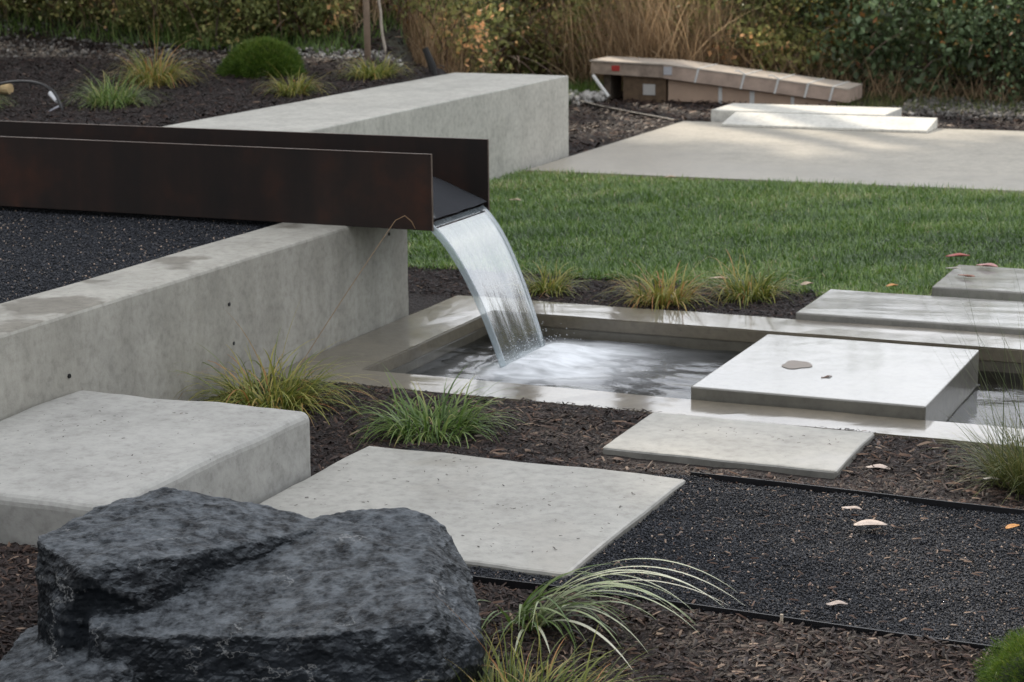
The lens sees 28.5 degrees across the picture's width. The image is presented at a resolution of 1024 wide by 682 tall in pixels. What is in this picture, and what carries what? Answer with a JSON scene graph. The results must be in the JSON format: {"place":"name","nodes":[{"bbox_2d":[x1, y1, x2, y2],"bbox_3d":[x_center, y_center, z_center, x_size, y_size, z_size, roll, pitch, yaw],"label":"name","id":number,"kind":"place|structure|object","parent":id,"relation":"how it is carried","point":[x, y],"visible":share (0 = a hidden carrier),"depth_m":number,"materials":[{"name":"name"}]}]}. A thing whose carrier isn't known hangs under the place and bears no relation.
{"place":"outdoors","nodes":[
{"label":"outdoors","id":0,"kind":"place"},
{"bbox_2d":[0,0,410,55],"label":"weed grass","id":1,"kind":"structure","parent":0,"point":[296,43],"depth_m":16.98,"materials":[{"name":"plant"}]},
{"bbox_2d":[431,205,544,366],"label":"waterfall","id":2,"kind":"structure","parent":0,"point":[444,242],"depth_m":8.39,"materials":[{"name":"liquid"}]},
{"bbox_2d":[0,0,1023,681],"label":"ground","id":3,"kind":"structure","parent":0,"point":[420,300],"depth_m":6.85,"materials":[{"name":"soil"}]},
{"bbox_2d":[0,0,42,14],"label":"weed bush","id":4,"kind":"object","parent":3,"relation":"on","point":[16,9],"visible":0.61,"depth_m":17.85,"materials":[{"name":"green plant"}]},
{"bbox_2d":[0,0,92,17],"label":"weed bush","id":5,"kind":"object","parent":3,"relation":"on","point":[42,4],"visible":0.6,"depth_m":17.66,"materials":[{"name":"green plant"}]},
{"bbox_2d":[1,0,105,26],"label":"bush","id":6,"kind":"object","parent":3,"relation":"on","point":[38,12],"visible":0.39,"depth_m":17.80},
{"bbox_2d":[32,0,136,31],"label":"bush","id":7,"kind":"object","parent":3,"relation":"on","point":[68,18],"visible":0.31,"depth_m":17.64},
{"bbox_2d":[19,0,166,23],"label":"weed bush","id":8,"kind":"object","parent":3,"relation":"on","point":[84,7],"visible":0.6,"depth_m":17.35,"materials":[{"name":"green plant"}]},
{"bbox_2d":[73,0,194,36],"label":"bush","id":9,"kind":"object","parent":3,"relation":"on","point":[105,13],"visible":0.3,"depth_m":17.40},
{"bbox_2d":[0,208,269,303],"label":"black gravel","id":10,"kind":"structure","parent":3,"relation":"on","point":[124,260],"depth_m":8.27,"materials":[{"name":"gravel"}]},
{"bbox_2d":[0,390,310,547],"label":"concrete block","id":11,"kind":"structure","parent":3,"relation":"on","point":[51,484],"depth_m":6.05,"materials":[{"name":"concrete"}]},
{"bbox_2d":[97,0,236,43],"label":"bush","id":12,"kind":"object","parent":3,"relation":"on","point":[184,12],"visible":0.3,"depth_m":17.13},
{"bbox_2d":[88,0,248,32],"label":"weed bush","id":13,"kind":"object","parent":3,"relation":"on","point":[137,15],"visible":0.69,"depth_m":17.11,"materials":[{"name":"green plant"}]},
{"bbox_2d":[0,222,408,420],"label":"concrete wall","id":14,"kind":"structure","parent":3,"relation":"on","point":[146,328],"depth_m":7.51,"materials":[{"name":"grey concrete"}]},
{"bbox_2d":[0,121,489,230],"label":"steel channel","id":15,"kind":"object","parent":14,"relation":"on","point":[367,180],"visible":1,"depth_m":8.77,"materials":[{"name":"metal"}]},
{"bbox_2d":[433,176,487,219],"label":"channel water","id":16,"kind":"structure","parent":15,"relation":"in","point":[448,198],"depth_m":8.66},
{"bbox_2d":[144,0,272,48],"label":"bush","id":17,"kind":"object","parent":3,"relation":"on","point":[178,25],"visible":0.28,"depth_m":16.96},
{"bbox_2d":[145,0,298,49],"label":"weed bush","id":18,"kind":"object","parent":3,"relation":"on","point":[240,9],"visible":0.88,"depth_m":16.70,"materials":[{"name":"green plant"}]},
{"bbox_2d":[0,20,447,126],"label":"bark mulch","id":19,"kind":"object","parent":3,"relation":"on","point":[245,105],"visible":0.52,"depth_m":14.18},
{"bbox_2d":[0,84,13,93],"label":"timber log","id":20,"kind":"object","parent":19,"relation":"on","point":[7,88],"visible":0.93,"depth_m":13.75,"materials":[{"name":"brown wood"}]},
{"bbox_2d":[0,80,62,111],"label":"irrigation hose","id":21,"kind":"object","parent":19,"relation":"on","point":[52,94],"visible":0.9,"depth_m":13.10,"materials":[{"name":"white plastic"}]},
{"bbox_2d":[46,63,168,111],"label":"sedge tuft","id":22,"kind":"object","parent":19,"relation":"on","point":[109,98],"visible":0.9,"depth_m":13.20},
{"bbox_2d":[85,10,218,89],"bbox_3d":[-2.533,-2.169,14.214,0.965,0.709,1.061,5,13,23],"label":"sedge tuft","id":23,"kind":"object","parent":19,"relation":"on","point":[161,76],"visible":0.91,"depth_m":14.21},
{"bbox_2d":[0,14,355,67],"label":"rubble","id":24,"kind":"object","parent":19,"relation":"on","point":[85,53],"visible":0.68,"depth_m":16.54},
{"bbox_2d":[213,34,307,78],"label":"dome shrub","id":25,"kind":"object","parent":19,"relation":"on","point":[252,58],"visible":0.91,"depth_m":14.61,"materials":[{"name":"plant"}]},
{"bbox_2d":[248,61,342,97],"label":"sedge tuft","id":26,"kind":"object","parent":19,"relation":"on","point":[285,88],"visible":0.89,"depth_m":13.63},
{"bbox_2d":[166,2,300,46],"bbox_3d":[-2.283,-2.830,17.109,1.568,0.691,1.240,5,13,23],"label":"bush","id":27,"kind":"object","parent":3,"relation":"on","point":[279,31],"visible":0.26,"depth_m":16.91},
{"bbox_2d":[0,487,483,681],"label":"boulder","id":28,"kind":"object","parent":3,"relation":"on","point":[164,584],"visible":1,"depth_m":4.62,"materials":[{"name":"stone"}]},
{"bbox_2d":[194,0,323,38],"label":"weed bush","id":29,"kind":"object","parent":3,"relation":"on","point":[267,17],"visible":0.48,"depth_m":16.82,"materials":[{"name":"green plant"}]},
{"bbox_2d":[242,0,361,38],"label":"weed bush","id":30,"kind":"object","parent":3,"relation":"on","point":[310,17],"visible":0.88,"depth_m":16.74,"materials":[{"name":"green plant"}]},
{"bbox_2d":[279,0,362,23],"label":"weed bush","id":31,"kind":"object","parent":3,"relation":"on","point":[357,15],"visible":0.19,"depth_m":16.93,"materials":[{"name":"green plant"}]},
{"bbox_2d":[280,215,414,397],"bbox_3d":[-0.632,-0.136,7.657,0.032,0.618,0.709,11,17,43],"label":"dry stalk","id":32,"kind":"object","parent":3,"relation":"on","point":[351,285],"visible":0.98,"depth_m":7.68,"materials":[{"name":"brown plant"}]},
{"bbox_2d":[293,0,410,43],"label":"dry grass","id":33,"kind":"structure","parent":3,"relation":"on","point":[375,10],"depth_m":16.89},
{"bbox_2d":[297,46,407,66],"bbox_3d":[-1.051,-1.950,15.948,1.717,0.712,0.737,5,13,23],"label":"rubble","id":34,"kind":"object","parent":3,"relation":"on","point":[332,55],"visible":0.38,"depth_m":15.94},
{"bbox_2d":[163,73,568,179],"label":"concrete seat wall","id":35,"kind":"structure","parent":3,"relation":"on","point":[518,121],"depth_m":13.33,"materials":[{"name":"concrete"}]},
{"bbox_2d":[363,0,370,60],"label":"timber stake","id":36,"kind":"object","parent":3,"relation":"on","point":[366,24],"visible":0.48,"depth_m":15.44,"materials":[{"name":"brown wood"}]},
{"bbox_2d":[327,48,423,81],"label":"sedge tuft","id":37,"kind":"object","parent":3,"relation":"on","point":[380,70],"visible":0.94,"depth_m":14.43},
{"bbox_2d":[377,0,386,64],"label":"slim tree","id":38,"kind":"object","parent":3,"relation":"on","point":[381,29],"visible":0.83,"depth_m":15.43,"materials":[{"name":"grey plant"}]},
{"bbox_2d":[342,0,508,19],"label":"weed bush","id":39,"kind":"object","parent":3,"relation":"on","point":[394,4],"visible":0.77,"depth_m":17.08,"materials":[{"name":"green plant"}]},
{"bbox_2d":[422,47,437,75],"bbox_3d":[-0.592,-1.990,14.782,0.132,0.333,0.070,5,13,23],"label":"spotlight","id":40,"kind":"object","parent":3,"relation":"on","point":[430,61],"visible":0.6,"depth_m":14.75,"materials":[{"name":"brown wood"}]},
{"bbox_2d":[373,0,517,73],"bbox_3d":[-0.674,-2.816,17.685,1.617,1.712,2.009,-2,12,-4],"label":"dry grass","id":41,"kind":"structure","parent":3,"relation":"on","point":[451,59],"depth_m":17.43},
{"bbox_2d":[257,446,685,578],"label":"concrete slab","id":42,"kind":"structure","parent":3,"relation":"on","point":[537,525],"depth_m":6.09,"materials":[{"name":"concrete"}]},
{"bbox_2d":[294,427,835,551],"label":"bark crumbs","id":43,"kind":"object","parent":42,"relation":"on","point":[543,498],"visible":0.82,"depth_m":6.12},
{"bbox_2d":[416,0,531,49],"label":"weed bush","id":44,"kind":"object","parent":3,"relation":"on","point":[485,12],"visible":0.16,"depth_m":18.85,"materials":[{"name":"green plant"}]},
{"bbox_2d":[407,0,555,73],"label":"weed bush","id":45,"kind":"object","parent":3,"relation":"on","point":[486,48],"visible":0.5,"depth_m":17.57,"materials":[{"name":"green plant"}]},
{"bbox_2d":[435,0,539,73],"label":"dry grass","id":46,"kind":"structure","parent":3,"relation":"on","point":[493,35],"depth_m":20.59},
{"bbox_2d":[441,0,554,73],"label":"weed bush","id":47,"kind":"object","parent":3,"relation":"on","point":[517,22],"visible":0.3,"depth_m":20.36,"materials":[{"name":"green plant"}]},
{"bbox_2d":[0,542,1009,681],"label":"bark mulch","id":48,"kind":"object","parent":3,"relation":"on","point":[679,629],"visible":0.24,"depth_m":4.91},
{"bbox_2d":[418,591,666,681],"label":"sedge tuft","id":49,"kind":"object","parent":48,"relation":"on","point":[502,675],"visible":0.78,"depth_m":4.68,"materials":[{"name":"plant"}]},
{"bbox_2d":[477,558,740,668],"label":"striped grass","id":50,"kind":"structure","parent":48,"relation":"on","point":[526,607],"depth_m":4.99,"materials":[{"name":"plant"}]},
{"bbox_2d":[451,0,575,73],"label":"shrub","id":51,"kind":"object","parent":3,"relation":"on","point":[523,38],"depth_m":20.43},
{"bbox_2d":[415,2,622,106],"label":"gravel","id":52,"kind":"structure","parent":3,"relation":"on","point":[587,85],"depth_m":19.55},
{"bbox_2d":[473,2,579,74],"bbox_3d":[0.122,-3.047,20.362,1.488,0.880,1.938,5,13,23],"label":"weed bush","id":53,"kind":"object","parent":3,"relation":"on","point":[523,55],"visible":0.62,"depth_m":20.27,"materials":[{"name":"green plant"}]},
{"bbox_2d":[479,0,626,74],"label":"dry grass","id":54,"kind":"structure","parent":3,"relation":"on","point":[553,38],"depth_m":20.38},
{"bbox_2d":[503,0,632,75],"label":"weed bush","id":55,"kind":"object","parent":3,"relation":"on","point":[575,12],"visible":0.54,"depth_m":20.21,"materials":[{"name":"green plant"}]},
{"bbox_2d":[488,0,656,30],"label":"weed bush","id":56,"kind":"object","parent":3,"relation":"on","point":[526,3],"visible":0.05,"depth_m":20.95,"materials":[{"name":"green plant"}]},
{"bbox_2d":[497,0,654,46],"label":"weed bush","id":57,"kind":"object","parent":3,"relation":"on","point":[602,4],"visible":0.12,"depth_m":20.60,"materials":[{"name":"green plant"}]},
{"bbox_2d":[568,89,606,106],"bbox_3d":[0.518,-2.253,18.744,0.623,0.192,0.599,5,13,23],"label":"rubble","id":58,"kind":"object","parent":3,"relation":"on","point":[591,96],"visible":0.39,"depth_m":18.60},
{"bbox_2d":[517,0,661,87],"bbox_3d":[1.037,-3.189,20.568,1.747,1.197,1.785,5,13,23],"label":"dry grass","id":59,"kind":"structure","parent":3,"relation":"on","point":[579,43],"depth_m":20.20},
{"bbox_2d":[197,379,1023,509],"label":"bark mulch","id":60,"kind":"object","parent":3,"relation":"on","point":[885,489],"visible":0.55,"depth_m":6.79,"materials":[{"name":"wood"}]},
{"bbox_2d":[174,297,381,424],"bbox_3d":[-0.888,0.047,7.327,0.867,0.425,0.838,5,13,23],"label":"sedge tuft","id":61,"kind":"object","parent":60,"relation":"on","point":[290,396],"visible":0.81,"depth_m":7.38,"materials":[{"name":"plant"}]},
{"bbox_2d":[331,365,522,448],"bbox_3d":[-0.293,0.215,7.009,0.679,0.222,0.680,-6,13,-23],"label":"sedge tuft","id":62,"kind":"object","parent":60,"relation":"on","point":[417,417],"visible":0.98,"depth_m":7.01,"materials":[{"name":"plant"}]},
{"bbox_2d":[921,230,1023,506],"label":"fine grass","id":63,"kind":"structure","parent":60,"relation":"on","point":[1012,460],"depth_m":6.31,"materials":[{"name":"plant"}]},
{"bbox_2d":[604,74,620,100],"bbox_3d":[0.959,-2.436,19.184,0.070,0.262,0.300,5,13,23],"label":"timber post","id":64,"kind":"object","parent":3,"relation":"on","point":[612,85],"visible":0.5,"depth_m":19.10,"materials":[{"name":"brown wood"}]},
{"bbox_2d":[203,0,1023,154],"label":"bark mulch","id":65,"kind":"object","parent":3,"relation":"on","point":[604,121],"visible":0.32,"depth_m":16.88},
{"bbox_2d":[573,98,676,121],"bbox_3d":[0.969,-2.046,17.783,0.044,0.059,1.928,-6,13,-25],"label":"drain hose","id":66,"kind":"object","parent":65,"relation":"on","point":[618,110],"visible":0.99,"depth_m":17.71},
{"bbox_2d":[517,0,716,84],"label":"dry grass","id":67,"kind":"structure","parent":3,"relation":"on","point":[589,50],"depth_m":19.97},
{"bbox_2d":[408,264,826,318],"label":"bark mulch","id":68,"kind":"object","parent":3,"relation":"on","point":[433,274],"visible":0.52,"depth_m":9.56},
{"bbox_2d":[495,257,598,298],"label":"sedge tuft","id":69,"kind":"object","parent":68,"relation":"on","point":[551,286],"visible":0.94,"depth_m":9.57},
{"bbox_2d":[594,257,730,310],"bbox_3d":[0.714,-0.282,9.307,0.714,0.220,0.656,5,13,23],"label":"sedge tuft","id":70,"kind":"object","parent":68,"relation":"on","point":[656,296],"visible":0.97,"depth_m":9.26,"materials":[{"name":"plant"}]},
{"bbox_2d":[519,0,733,91],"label":"dry grass","id":71,"kind":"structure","parent":3,"relation":"on","point":[612,42],"depth_m":19.84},
{"bbox_2d":[265,295,1023,447],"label":"basin","id":72,"kind":"object","parent":3,"relation":"on","point":[399,349],"visible":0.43,"depth_m":8.46,"materials":[{"name":"concrete"}]},
{"bbox_2d":[407,332,1023,428],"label":"water","id":73,"kind":"structure","parent":72,"relation":"in","point":[656,370],"depth_m":8.35,"materials":[{"name":"liquid"}]},
{"bbox_2d":[691,334,978,421],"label":"stepping block","id":74,"kind":"structure","parent":72,"relation":"in","point":[893,380],"depth_m":7.55,"materials":[{"name":"concrete"}]},
{"bbox_2d":[782,360,811,368],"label":"fallen leaf","id":75,"kind":"object","parent":74,"relation":"on","point":[792,364],"visible":1,"depth_m":7.75,"materials":[{"name":"brown"}]},
{"bbox_2d":[623,75,668,102],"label":"support block","id":76,"kind":"structure","parent":3,"relation":"on","point":[644,88],"depth_m":18.84,"materials":[{"name":"brown wood"}]},
{"bbox_2d":[589,56,862,102],"bbox_3d":[1.972,-2.439,18.726,2.486,0.334,0.555,5,13,23],"label":"board bundle","id":77,"kind":"object","parent":76,"relation":"on","point":[760,80],"visible":1,"depth_m":18.52,"materials":[{"name":"wood"}]},
{"bbox_2d":[539,0,781,90],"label":"dry grass","id":78,"kind":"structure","parent":3,"relation":"on","point":[649,35],"depth_m":19.66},
{"bbox_2d":[569,0,809,66],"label":"dry grass","id":79,"kind":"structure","parent":3,"relation":"on","point":[686,42],"depth_m":19.54,"materials":[{"name":"plant"}]},
{"bbox_2d":[591,0,804,57],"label":"bramble bush","id":80,"kind":"object","parent":3,"relation":"on","point":[704,3],"visible":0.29,"depth_m":19.89,"materials":[{"name":"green plant"}]},
{"bbox_2d":[609,0,796,70],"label":"dry grass","id":81,"kind":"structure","parent":3,"relation":"on","point":[723,36],"depth_m":19.53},
{"bbox_2d":[407,165,1023,296],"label":"lawn grass","id":82,"kind":"structure","parent":3,"relation":"on","point":[875,223],"depth_m":11.19,"materials":[{"name":"plant"}]},
{"bbox_2d":[602,412,873,478],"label":"concrete slab","id":83,"kind":"structure","parent":3,"relation":"on","point":[706,441],"depth_m":6.73,"materials":[{"name":"concrete"}]},
{"bbox_2d":[472,575,1004,652],"bbox_3d":[1.181,0.787,4.834,3.500,0.119,0.019,5,13,23],"label":"edging strip","id":84,"kind":"object","parent":3,"relation":"on","point":[513,584],"visible":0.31,"depth_m":5.09,"materials":[{"name":"black metal"}]},
{"bbox_2d":[658,0,818,65],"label":"dry grass","id":85,"kind":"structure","parent":3,"relation":"on","point":[740,25],"depth_m":19.96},
{"bbox_2d":[680,251,815,308],"bbox_3d":[1.089,-0.301,9.395,0.650,0.222,0.651,5,13,23],"label":"sedge tuft","id":86,"kind":"object","parent":3,"relation":"on","point":[737,289],"visible":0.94,"depth_m":9.38,"materials":[{"name":"plant"}]},
{"bbox_2d":[668,79,842,105],"bbox_3d":[2.290,-2.308,18.674,1.610,0.235,0.487,5,13,23],"label":"cardboard box","id":87,"kind":"object","parent":3,"relation":"on","point":[685,91],"visible":0.7,"depth_m":18.55,"materials":[{"name":"cardboard"}]},
{"bbox_2d":[696,0,827,74],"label":"weed bush","id":88,"kind":"object","parent":3,"relation":"on","point":[758,49],"visible":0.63,"depth_m":19.24,"materials":[{"name":"green plant"}]},
{"bbox_2d":[679,6,848,75],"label":"ornamental grass","id":89,"kind":"object","parent":3,"relation":"on","point":[744,58],"depth_m":19.32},
{"bbox_2d":[698,0,836,32],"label":"bramble bush","id":90,"kind":"object","parent":3,"relation":"on","point":[738,11],"visible":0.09,"depth_m":20.57,"materials":[{"name":"green plant"}]},
{"bbox_2d":[711,103,901,121],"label":"concrete slab","id":91,"kind":"structure","parent":3,"relation":"on","point":[722,113],"depth_m":16.90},
{"bbox_2d":[735,18,878,86],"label":"dry grass","id":92,"kind":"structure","parent":3,"relation":"on","point":[818,71],"depth_m":19.19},
{"bbox_2d":[716,0,931,72],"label":"bramble bush","id":93,"kind":"object","parent":3,"relation":"on","point":[777,4],"visible":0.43,"depth_m":19.52,"materials":[{"name":"green plant"}]},
{"bbox_2d":[766,0,939,70],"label":"bramble bush","id":94,"kind":"object","parent":3,"relation":"on","point":[809,7],"visible":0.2,"depth_m":19.57,"materials":[{"name":"green plant"}]},
{"bbox_2d":[690,472,1023,515],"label":"edging strip","id":95,"kind":"object","parent":3,"relation":"on","point":[832,490],"visible":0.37,"depth_m":6.14,"materials":[{"name":"black metal"}]},
{"bbox_2d":[747,0,1022,96],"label":"bramble bush","id":96,"kind":"object","parent":3,"relation":"on","point":[861,34],"visible":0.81,"depth_m":18.67,"materials":[{"name":"green plant"}]},
{"bbox_2d":[820,45,951,102],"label":"dry grass","id":97,"kind":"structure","parent":3,"relation":"on","point":[881,85],"depth_m":18.83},
{"bbox_2d":[793,0,1023,78],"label":"bramble bush","id":98,"kind":"object","parent":3,"relation":"on","point":[934,15],"visible":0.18,"depth_m":18.78,"materials":[{"name":"green plant"}]},
{"bbox_2d":[796,289,1023,335],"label":"concrete slab","id":99,"kind":"structure","parent":3,"relation":"on","point":[875,308],"depth_m":8.84,"materials":[{"name":"concrete"}]},
{"bbox_2d":[862,70,1000,102],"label":"dry grass","id":100,"kind":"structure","parent":3,"relation":"on","point":[936,91],"depth_m":18.61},
{"bbox_2d":[888,94,1023,122],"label":"rubble","id":101,"kind":"object","parent":3,"relation":"on","point":[1009,114],"visible":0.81,"depth_m":17.32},
{"bbox_2d":[913,57,1023,104],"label":"dry grass","id":102,"kind":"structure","parent":3,"relation":"on","point":[980,90],"depth_m":18.26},
{"bbox_2d":[914,0,1023,103],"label":"bramble bush","id":103,"kind":"object","parent":3,"relation":"on","point":[984,31],"visible":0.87,"depth_m":18.19,"materials":[{"name":"green plant"}]},
{"bbox_2d":[931,265,1023,301],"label":"concrete slab","id":104,"kind":"structure","parent":3,"relation":"on","point":[997,283],"depth_m":9.29,"materials":[{"name":"concrete"}]},
{"bbox_2d":[948,0,1023,90],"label":"bramble bush","id":105,"kind":"object","parent":3,"relation":"on","point":[1019,11],"visible":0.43,"depth_m":18.27,"materials":[{"name":"green plant"}]},
{"bbox_2d":[959,3,1023,76],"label":"bramble bush","id":106,"kind":"object","parent":3,"relation":"on","point":[1011,46],"visible":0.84,"depth_m":17.91,"materials":[{"name":"green plant"}]},
{"bbox_2d":[971,625,1023,681],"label":"dome shrub","id":107,"kind":"object","parent":3,"relation":"on","point":[1008,667],"visible":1,"depth_m":4.54,"materials":[{"name":"plant"}]},
{"bbox_2d":[466,458,1023,646],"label":"black gravel","id":108,"kind":"structure","parent":0,"point":[792,555],"depth_m":5.53,"materials":[{"name":"gravel"}]},
{"bbox_2d":[582,481,1023,634],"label":"bark flakes","id":109,"kind":"object","parent":108,"relation":"on","point":[897,563],"visible":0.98,"depth_m":5.54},
{"bbox_2d":[854,519,886,525],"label":"fallen leaf","id":110,"kind":"object","parent":108,"relation":"on","point":[870,522],"visible":1,"depth_m":5.79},
{"bbox_2d":[526,121,1023,193],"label":"patio","id":111,"kind":"structure","parent":0,"point":[980,159],"depth_m":14.48,"materials":[{"name":"concrete"}]},
{"bbox_2d":[721,112,936,132],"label":"concrete slab","id":112,"kind":"structure","parent":111,"relation":"on","point":[840,122],"depth_m":16.32,"materials":[{"name":"concrete"}]},
{"bbox_2d":[825,88,1023,116],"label":"weed grass","id":113,"kind":"structure","parent":0,"point":[902,102],"depth_m":17.93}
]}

